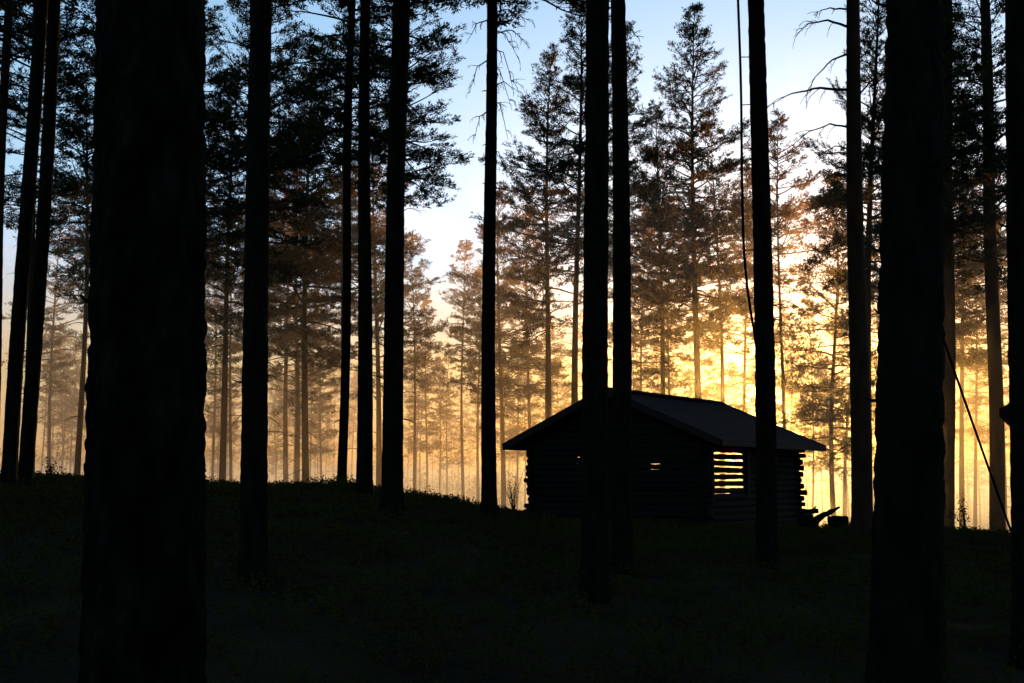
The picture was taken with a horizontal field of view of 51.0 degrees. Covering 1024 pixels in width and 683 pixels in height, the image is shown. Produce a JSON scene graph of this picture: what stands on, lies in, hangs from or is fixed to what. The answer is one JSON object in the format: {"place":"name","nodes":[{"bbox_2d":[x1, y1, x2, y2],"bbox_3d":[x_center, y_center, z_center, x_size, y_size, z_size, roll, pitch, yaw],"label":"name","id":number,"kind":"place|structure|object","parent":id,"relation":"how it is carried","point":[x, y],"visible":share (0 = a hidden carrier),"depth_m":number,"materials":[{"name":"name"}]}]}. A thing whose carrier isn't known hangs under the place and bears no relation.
{"place":"outdoors","nodes":[
{"label":"outdoors","id":0,"kind":"place"},
{"bbox_2d":[0,0,1009,479],"label":"sky","id":1,"kind":"structure","parent":0,"point":[791,68],"materials":[{"name":"blue"}]},
{"bbox_2d":[0,473,1023,682],"bbox_3d":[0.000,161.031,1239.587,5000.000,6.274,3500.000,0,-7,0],"label":"ground","id":2,"kind":"structure","parent":0,"point":[455,666],"depth_m":9.26,"materials":[{"name":"plant"}]},
{"bbox_2d":[0,0,48,489],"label":"pine tree","id":3,"kind":"object","parent":2,"relation":"on","point":[10,451],"visible":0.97,"depth_m":18.27,"materials":[{"name":"black plant"}]},
{"bbox_2d":[21,333,65,473],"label":"pine tree","id":4,"kind":"object","parent":2,"relation":"on","point":[43,409],"visible":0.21,"depth_m":84.62,"materials":[{"name":"brown plant"}]},
{"bbox_2d":[1,197,89,472],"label":"pine tree","id":5,"kind":"object","parent":2,"relation":"on","point":[52,328],"visible":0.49,"depth_m":58.44,"materials":[{"name":"green plant"}]},
{"bbox_2d":[0,0,94,401],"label":"pine tree","id":6,"kind":"object","parent":2,"relation":"on","point":[64,126],"visible":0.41,"depth_m":32.96,"materials":[{"name":"green plant"}]},
{"bbox_2d":[0,0,95,487],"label":"pine tree","id":7,"kind":"object","parent":2,"relation":"on","point":[26,462],"visible":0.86,"depth_m":19.34,"materials":[{"name":"black plant"}]},
{"bbox_2d":[0,0,95,402],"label":"pine tree","id":8,"kind":"object","parent":2,"relation":"on","point":[7,54],"visible":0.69,"depth_m":25.95,"materials":[{"name":"black plant"}]},
{"bbox_2d":[12,21,95,474],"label":"pine tree","id":9,"kind":"object","parent":2,"relation":"on","point":[86,212],"visible":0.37,"depth_m":38.06,"materials":[{"name":"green plant"}]},
{"bbox_2d":[39,331,86,473],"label":"pine tree","id":10,"kind":"object","parent":2,"relation":"on","point":[73,372],"visible":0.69,"depth_m":78.95,"materials":[{"name":"brown plant"}]},
{"bbox_2d":[39,331,86,471],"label":"pine tree","id":11,"kind":"object","parent":2,"relation":"on","point":[60,443],"visible":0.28,"depth_m":81.49,"materials":[{"name":"brown plant"}]},
{"bbox_2d":[51,339,87,472],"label":"pine tree","id":12,"kind":"object","parent":2,"relation":"on","point":[59,394],"visible":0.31,"depth_m":81.72,"materials":[{"name":"brown plant"}]},
{"bbox_2d":[59,369,85,474],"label":"pine tree","id":13,"kind":"object","parent":2,"relation":"on","point":[76,397],"visible":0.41,"depth_m":78.78,"materials":[{"name":"brown plant"}]},
{"bbox_2d":[3,2,244,465],"bbox_3d":[-14.757,-3.534,40.957,8.674,23.258,7.720,-1,-7,0],"label":"pine tree","id":14,"kind":"object","parent":2,"relation":"on","point":[73,247],"visible":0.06,"depth_m":40.34,"materials":[{"name":"green plant"}]},
{"bbox_2d":[78,0,214,682],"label":"pine tree","id":15,"kind":"object","parent":2,"relation":"on","point":[143,616],"visible":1,"depth_m":3.87,"materials":[{"name":"brown plant"}]},
{"bbox_2d":[205,357,235,478],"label":"pine tree","id":16,"kind":"object","parent":2,"relation":"on","point":[217,454],"visible":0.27,"depth_m":82.42,"materials":[{"name":"brown plant"}]},
{"bbox_2d":[204,233,242,481],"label":"pine tree","id":17,"kind":"object","parent":2,"relation":"on","point":[214,416],"visible":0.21,"depth_m":63.99,"materials":[{"name":"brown plant"}]},
{"bbox_2d":[205,210,270,481],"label":"pine tree","id":18,"kind":"object","parent":2,"relation":"on","point":[235,347],"visible":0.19,"depth_m":56.31,"materials":[{"name":"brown plant"}]},
{"bbox_2d":[204,0,277,416],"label":"pine tree","id":19,"kind":"object","parent":2,"relation":"on","point":[223,169],"visible":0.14,"depth_m":39.52,"materials":[{"name":"green plant"}]},
{"bbox_2d":[232,0,271,583],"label":"pine tree","id":20,"kind":"object","parent":2,"relation":"on","point":[253,553],"visible":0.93,"depth_m":10.72,"materials":[{"name":"black plant"}]},
{"bbox_2d":[204,54,308,481],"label":"pine tree","id":21,"kind":"object","parent":2,"relation":"on","point":[226,316],"visible":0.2,"depth_m":42.31,"materials":[{"name":"green plant"}]},
{"bbox_2d":[267,373,290,480],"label":"pine tree","id":22,"kind":"object","parent":2,"relation":"on","point":[278,440],"visible":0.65,"depth_m":90.84,"materials":[{"name":"brown plant"}]},
{"bbox_2d":[267,360,290,477],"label":"pine tree","id":23,"kind":"object","parent":2,"relation":"on","point":[269,409],"visible":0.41,"depth_m":97.86,"materials":[{"name":"brown plant"}]},
{"bbox_2d":[203,0,357,439],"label":"pine tree","id":24,"kind":"object","parent":2,"relation":"on","point":[289,153],"visible":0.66,"depth_m":34.50,"materials":[{"name":"green plant"}]},
{"bbox_2d":[233,169,340,481],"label":"pine tree","id":25,"kind":"object","parent":2,"relation":"on","point":[285,439],"visible":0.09,"depth_m":57.91,"materials":[{"name":"brown plant"}]},
{"bbox_2d":[270,305,318,482],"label":"pine tree","id":26,"kind":"object","parent":2,"relation":"on","point":[281,400],"visible":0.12,"depth_m":75.55,"materials":[{"name":"brown plant"}]},
{"bbox_2d":[240,166,357,481],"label":"pine tree","id":27,"kind":"object","parent":2,"relation":"on","point":[297,337],"visible":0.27,"depth_m":53.77,"materials":[{"name":"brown plant"}]},
{"bbox_2d":[218,48,384,482],"bbox_3d":[-8.321,-1.703,45.158,7.623,22.937,7.382,4,-8,-30],"label":"pine tree","id":28,"kind":"object","parent":2,"relation":"on","point":[328,299],"visible":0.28,"depth_m":45.22,"materials":[{"name":"green plant"}]},
{"bbox_2d":[293,346,330,482],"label":"pine tree","id":29,"kind":"object","parent":2,"relation":"on","point":[317,418],"visible":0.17,"depth_m":81.69,"materials":[{"name":"brown plant"}]},
{"bbox_2d":[289,294,340,480],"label":"pine tree","id":30,"kind":"object","parent":2,"relation":"on","point":[321,410],"visible":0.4,"depth_m":71.79,"materials":[{"name":"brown plant"}]},
{"bbox_2d":[272,0,376,501],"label":"pine tree","id":31,"kind":"object","parent":2,"relation":"on","point":[364,485],"visible":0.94,"depth_m":19.71,"materials":[{"name":"black plant"}]},
{"bbox_2d":[315,399,339,479],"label":"pine tree","id":32,"kind":"object","parent":2,"relation":"on","point":[333,445],"visible":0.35,"depth_m":105.93,"materials":[{"name":"brown plant"}]},
{"bbox_2d":[324,367,340,478],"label":"pine tree","id":33,"kind":"object","parent":2,"relation":"on","point":[336,376],"visible":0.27,"depth_m":119.53,"materials":[{"name":"brown plant"}]},
{"bbox_2d":[240,0,449,479],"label":"pine tree","id":34,"kind":"object","parent":2,"relation":"on","point":[347,76],"visible":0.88,"depth_m":27.55,"materials":[{"name":"green plant"}]},
{"bbox_2d":[337,369,357,479],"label":"pine tree","id":35,"kind":"object","parent":2,"relation":"on","point":[354,385],"visible":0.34,"depth_m":107.66,"materials":[{"name":"brown plant"}]},
{"bbox_2d":[270,9,434,448],"bbox_3d":[-6.340,-2.414,40.543,6.860,21.187,6.223,2,-8,-18],"label":"pine tree","id":36,"kind":"object","parent":2,"relation":"on","point":[378,233],"visible":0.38,"depth_m":40.77,"materials":[{"name":"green plant"}]},
{"bbox_2d":[312,116,446,486],"bbox_3d":[-6.226,0.062,49.886,6.492,22.479,6.720,-1,-7,0],"label":"pine tree","id":37,"kind":"object","parent":2,"relation":"on","point":[377,309],"visible":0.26,"depth_m":49.84,"materials":[{"name":"brown plant"}]},
{"bbox_2d":[369,0,419,517],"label":"pine tree","id":38,"kind":"object","parent":2,"relation":"on","point":[392,493],"visible":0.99,"depth_m":17.13,"materials":[{"name":"black plant"}]},
{"bbox_2d":[327,0,474,410],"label":"pine tree","id":39,"kind":"object","parent":2,"relation":"on","point":[428,153],"visible":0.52,"depth_m":30.78,"materials":[{"name":"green plant"}]},
{"bbox_2d":[373,234,449,490],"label":"pine tree","id":40,"kind":"object","parent":2,"relation":"on","point":[422,298],"visible":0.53,"depth_m":60.22,"materials":[{"name":"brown plant"}]},
{"bbox_2d":[403,355,425,488],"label":"pine tree","id":41,"kind":"object","parent":2,"relation":"on","point":[411,413],"visible":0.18,"depth_m":122.07,"materials":[{"name":"brown plant"}]},
{"bbox_2d":[404,384,432,491],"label":"pine tree","id":42,"kind":"object","parent":2,"relation":"on","point":[418,413],"visible":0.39,"depth_m":89.07,"materials":[{"name":"brown plant"}]},
{"bbox_2d":[403,341,436,489],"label":"pine tree","id":43,"kind":"object","parent":2,"relation":"on","point":[407,390],"visible":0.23,"depth_m":97.41,"materials":[{"name":"brown plant"}]},
{"bbox_2d":[403,294,455,492],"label":"pine tree","id":44,"kind":"object","parent":2,"relation":"on","point":[433,383],"visible":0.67,"depth_m":77.79,"materials":[{"name":"brown plant"}]},
{"bbox_2d":[423,356,459,492],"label":"pine tree","id":45,"kind":"object","parent":2,"relation":"on","point":[443,417],"visible":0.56,"depth_m":82.46,"materials":[{"name":"brown plant"}]},
{"bbox_2d":[429,344,465,495],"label":"pine tree","id":46,"kind":"object","parent":2,"relation":"on","point":[448,417],"visible":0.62,"depth_m":83.75,"materials":[{"name":"brown plant"}]},
{"bbox_2d":[450,384,472,495],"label":"pine tree","id":47,"kind":"object","parent":2,"relation":"on","point":[464,405],"visible":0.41,"depth_m":117.21,"materials":[{"name":"brown plant"}]},
{"bbox_2d":[453,411,472,468],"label":"pine tree","id":48,"kind":"object","parent":2,"relation":"on","point":[464,425],"visible":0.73,"depth_m":110.20,"materials":[{"name":"brown plant"}]},
{"bbox_2d":[429,239,497,499],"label":"pine tree","id":49,"kind":"object","parent":2,"relation":"on","point":[466,247],"visible":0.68,"depth_m":66.64,"materials":[{"name":"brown plant"}]},
{"bbox_2d":[463,389,480,502],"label":"pine tree","id":50,"kind":"object","parent":2,"relation":"on","point":[474,413],"visible":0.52,"depth_m":93.60,"materials":[{"name":"brown plant"}]},
{"bbox_2d":[448,265,515,502],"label":"pine tree","id":51,"kind":"object","parent":2,"relation":"on","point":[477,437],"visible":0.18,"depth_m":72.03,"materials":[{"name":"green plant"}]},
{"bbox_2d":[447,181,563,507],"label":"pine tree","id":52,"kind":"object","parent":2,"relation":"on","point":[500,361],"visible":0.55,"depth_m":56.02,"materials":[{"name":"green plant"}]},
{"bbox_2d":[0,431,1010,528],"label":"thicket","id":53,"kind":"object","parent":2,"relation":"on","point":[471,490],"visible":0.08,"depth_m":109.28,"materials":[{"name":"green plant"}]},
{"bbox_2d":[495,322,516,507],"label":"pine tree","id":54,"kind":"object","parent":2,"relation":"on","point":[498,413],"visible":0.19,"depth_m":78.87,"materials":[{"name":"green plant"}]},
{"bbox_2d":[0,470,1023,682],"bbox_3d":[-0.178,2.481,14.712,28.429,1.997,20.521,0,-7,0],"label":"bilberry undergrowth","id":55,"kind":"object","parent":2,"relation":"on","point":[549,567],"visible":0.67,"depth_m":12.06,"materials":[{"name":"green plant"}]},
{"bbox_2d":[504,465,522,509],"bbox_3d":[0.047,4.113,29.738,0.642,1.358,0.867,0,-7,0],"label":"bush","id":56,"kind":"object","parent":2,"relation":"on","point":[513,502],"visible":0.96,"depth_m":29.70,"materials":[{"name":"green plant"}]},
{"bbox_2d":[422,0,610,518],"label":"pine tree","id":57,"kind":"object","parent":2,"relation":"on","point":[489,502],"visible":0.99,"depth_m":20.91,"materials":[{"name":"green plant"}]},
{"bbox_2d":[495,299,541,509],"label":"pine tree","id":58,"kind":"object","parent":2,"relation":"on","point":[517,430],"visible":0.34,"depth_m":73.77,"materials":[{"name":"green plant"}]},
{"bbox_2d":[463,193,580,489],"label":"pine tree","id":59,"kind":"object","parent":2,"relation":"on","point":[530,355],"visible":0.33,"depth_m":60.25,"materials":[{"name":"green plant"}]},
{"bbox_2d":[506,354,543,509],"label":"pine tree","id":60,"kind":"object","parent":2,"relation":"on","point":[533,408],"visible":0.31,"depth_m":81.02,"materials":[{"name":"green plant"}]},
{"bbox_2d":[468,42,631,418],"bbox_3d":[1.676,-2.349,46.225,6.962,22.542,7.105,-4,-8,30],"label":"pine tree","id":61,"kind":"object","parent":2,"relation":"on","point":[513,224],"visible":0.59,"depth_m":46.73,"materials":[{"name":"green plant"}]},
{"bbox_2d":[531,327,571,415],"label":"pine tree","id":62,"kind":"object","parent":2,"relation":"on","point":[539,371],"visible":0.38,"depth_m":83.06,"materials":[{"name":"green plant"}]},
{"bbox_2d":[540,354,578,414],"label":"pine tree","id":63,"kind":"object","parent":2,"relation":"on","point":[559,381],"visible":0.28,"depth_m":83.81,"materials":[{"name":"green plant"}]},
{"bbox_2d":[509,0,642,463],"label":"pine tree","id":64,"kind":"object","parent":2,"relation":"on","point":[571,83],"visible":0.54,"depth_m":42.77,"materials":[{"name":"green plant"}]},
{"bbox_2d":[575,0,611,603],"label":"pine tree","id":65,"kind":"object","parent":2,"relation":"on","point":[594,569],"visible":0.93,"depth_m":12.03,"materials":[{"name":"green plant"}]},
{"bbox_2d":[608,0,641,574],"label":"pine tree","id":66,"kind":"object","parent":2,"relation":"on","point":[622,551],"visible":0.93,"depth_m":15.09,"materials":[{"name":"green plant"}]},
{"bbox_2d":[568,20,683,368],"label":"pine tree","id":67,"kind":"object","parent":2,"relation":"on","point":[637,184],"visible":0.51,"depth_m":46.08,"materials":[{"name":"green plant"}]},
{"bbox_2d":[608,207,680,390],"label":"pine tree","id":68,"kind":"object","parent":2,"relation":"on","point":[610,337],"visible":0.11,"depth_m":62.50,"materials":[{"name":"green plant"}]},
{"bbox_2d":[608,201,718,394],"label":"pine tree","id":69,"kind":"object","parent":2,"relation":"on","point":[669,385],"visible":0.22,"depth_m":58.12,"materials":[{"name":"green plant"}]},
{"bbox_2d":[502,387,825,527],"bbox_3d":[4.142,3.319,28.465,6.228,3.839,6.406,-5,-9,37],"label":"log cabin","id":70,"kind":"object","parent":2,"relation":"on","point":[678,442],"visible":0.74,"depth_m":26.33,"materials":[{"name":"wood"},{"name":"roofing felt"}]},
{"bbox_2d":[609,99,731,393],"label":"pine tree","id":71,"kind":"object","parent":2,"relation":"on","point":[662,311],"visible":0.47,"depth_m":50.19,"materials":[{"name":"green plant"}]},
{"bbox_2d":[676,325,724,399],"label":"pine tree","id":72,"kind":"object","parent":2,"relation":"on","point":[692,364],"visible":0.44,"depth_m":88.07,"materials":[{"name":"green plant"}]},
{"bbox_2d":[608,1,796,398],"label":"pine tree","id":73,"kind":"object","parent":2,"relation":"on","point":[696,218],"visible":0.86,"depth_m":48.68,"materials":[{"name":"green plant"}]},
{"bbox_2d":[701,332,733,493],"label":"pine tree","id":74,"kind":"object","parent":2,"relation":"on","point":[709,388],"visible":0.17,"depth_m":78.94,"materials":[{"name":"green plant"}]},
{"bbox_2d":[664,110,788,493],"bbox_3d":[10.429,-0.530,52.272,5.357,22.853,6.237,2,-8,-16],"label":"pine tree","id":75,"kind":"object","parent":2,"relation":"on","point":[704,136],"visible":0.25,"depth_m":52.20,"materials":[{"name":"green plant"}]},
{"bbox_2d":[720,361,751,487],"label":"pine tree","id":76,"kind":"object","parent":2,"relation":"on","point":[731,365],"visible":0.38,"depth_m":88.08,"materials":[{"name":"green plant"}]},
{"bbox_2d":[700,159,788,487],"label":"pine tree","id":77,"kind":"object","parent":2,"relation":"on","point":[732,374],"visible":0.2,"depth_m":60.59,"materials":[{"name":"green plant"}]},
{"bbox_2d":[748,0,784,568],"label":"pine tree","id":78,"kind":"object","parent":2,"relation":"on","point":[766,527],"visible":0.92,"depth_m":15.59,"materials":[{"name":"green plant"}]},
{"bbox_2d":[737,0,760,399],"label":"hanging cable","id":79,"kind":"object","parent":78,"relation":"hanging from","point":[742,203],"visible":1,"depth_m":15.73,"materials":[{"name":"black"}]},
{"bbox_2d":[727,108,839,471],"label":"pine tree","id":80,"kind":"object","parent":2,"relation":"on","point":[778,281],"visible":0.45,"depth_m":52.58,"materials":[{"name":"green plant"}]},
{"bbox_2d":[774,310,812,409],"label":"pine tree","id":81,"kind":"object","parent":2,"relation":"on","point":[795,340],"visible":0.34,"depth_m":78.14,"materials":[{"name":"green plant"}]},
{"bbox_2d":[792,392,812,496],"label":"pine tree","id":82,"kind":"object","parent":2,"relation":"on","point":[805,452],"visible":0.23,"depth_m":76.66,"materials":[{"name":"green plant"}]},
{"bbox_2d":[785,293,845,516],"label":"pine tree","id":83,"kind":"object","parent":2,"relation":"on","point":[806,463],"visible":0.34,"depth_m":65.75,"materials":[{"name":"green plant"}]},
{"bbox_2d":[805,353,836,523],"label":"pine tree","id":84,"kind":"object","parent":2,"relation":"on","point":[819,359],"visible":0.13,"depth_m":89.61,"materials":[{"name":"green plant"}]},
{"bbox_2d":[810,506,839,531],"bbox_3d":[6.699,3.818,23.091,0.703,0.554,0.178,-3,-8,24],"label":"gnarled log","id":85,"kind":"object","parent":2,"relation":"on","point":[817,519],"visible":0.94,"depth_m":23.07,"materials":[{"name":"brown wood"}]},
{"bbox_2d":[768,0,884,536],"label":"pine tree","id":86,"kind":"object","parent":2,"relation":"on","point":[861,482],"visible":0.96,"depth_m":21.69,"materials":[{"name":"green plant"}]},
{"bbox_2d":[774,176,878,515],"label":"tree","id":87,"kind":"object","parent":2,"relation":"on","point":[832,415],"visible":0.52,"depth_m":48.13,"materials":[{"name":"green plant"}]},
{"bbox_2d":[796,251,876,515],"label":"tree","id":88,"kind":"object","parent":2,"relation":"on","point":[844,470],"visible":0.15,"depth_m":61.84,"materials":[{"name":"green plant"}]},
{"bbox_2d":[823,319,850,521],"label":"pine tree","id":89,"kind":"object","parent":2,"relation":"on","point":[840,348],"visible":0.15,"depth_m":88.11,"materials":[{"name":"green plant"}]},
{"bbox_2d":[827,515,848,530],"bbox_3d":[6.945,3.892,22.887,0.495,0.362,0.519,0,-7,0],"label":"tree stump","id":90,"kind":"object","parent":2,"relation":"on","point":[836,519],"visible":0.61,"depth_m":22.73,"materials":[{"name":"black wood"}]},
{"bbox_2d":[798,0,886,469],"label":"pine tree","id":91,"kind":"object","parent":2,"relation":"on","point":[834,198],"visible":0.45,"depth_m":36.88,"materials":[{"name":"green plant"}]},
{"bbox_2d":[790,54,965,414],"bbox_3d":[16.254,-0.940,47.030,7.776,24.089,7.734,2,-7,0],"label":"pine tree","id":92,"kind":"object","parent":2,"relation":"on","point":[844,287],"visible":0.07,"depth_m":47.55,"materials":[{"name":"green plant"}]},
{"bbox_2d":[864,0,957,682],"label":"pine tree","id":93,"kind":"object","parent":2,"relation":"on","point":[907,627],"visible":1,"depth_m":6.09,"materials":[{"name":"brown plant"}]},
{"bbox_2d":[847,41,1006,509],"bbox_3d":[17.486,-1.574,44.488,6.871,23.972,6.875,2,-7,0],"label":"pine tree","id":94,"kind":"object","parent":2,"relation":"on","point":[961,328],"visible":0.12,"depth_m":43.68,"materials":[{"name":"green plant"}]},
{"bbox_2d":[871,0,1005,527],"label":"pine tree","id":95,"kind":"object","parent":2,"relation":"on","point":[950,262],"visible":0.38,"depth_m":34.76,"materials":[{"name":"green plant"}]},
{"bbox_2d":[945,491,970,526],"bbox_3d":[10.270,3.908,24.718,0.620,0.950,0.645,0,-7,0],"label":"bush","id":96,"kind":"object","parent":2,"relation":"on","point":[964,521],"visible":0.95,"depth_m":24.65,"materials":[{"name":"green plant"}]},
{"bbox_2d":[955,379,980,525],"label":"pine tree","id":97,"kind":"object","parent":2,"relation":"on","point":[965,446],"visible":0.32,"depth_m":97.85,"materials":[{"name":"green plant"}]},
{"bbox_2d":[943,0,1006,530],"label":"pine tree","id":98,"kind":"object","parent":2,"relation":"on","point":[992,271],"visible":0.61,"depth_m":35.06,"materials":[{"name":"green plant"}]},
{"bbox_2d":[964,377,988,527],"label":"pine tree","id":99,"kind":"object","parent":2,"relation":"on","point":[972,389],"visible":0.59,"depth_m":86.82,"materials":[{"name":"green plant"}]},
{"bbox_2d":[952,143,1007,528],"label":"pine tree","id":100,"kind":"object","parent":2,"relation":"on","point":[961,441],"visible":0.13,"depth_m":49.90,"materials":[{"name":"green plant"}]},
{"bbox_2d":[955,204,1009,529],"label":"pine tree","id":101,"kind":"object","parent":2,"relation":"on","point":[979,428],"visible":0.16,"depth_m":59.64,"materials":[{"name":"green plant"}]},
{"bbox_2d":[955,152,1010,528],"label":"pine tree","id":102,"kind":"object","parent":2,"relation":"on","point":[1003,319],"visible":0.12,"depth_m":51.85,"materials":[{"name":"green plant"}]},
{"bbox_2d":[994,0,1023,668],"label":"pine tree","id":103,"kind":"object","parent":2,"relation":"on","point":[1014,82],"visible":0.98,"depth_m":9.07,"materials":[{"name":"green plant"}]},
{"bbox_2d":[944,340,1023,568],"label":"guy rope","id":104,"kind":"object","parent":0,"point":[979,442],"visible":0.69,"depth_m":7.27,"materials":[{"name":"black"}]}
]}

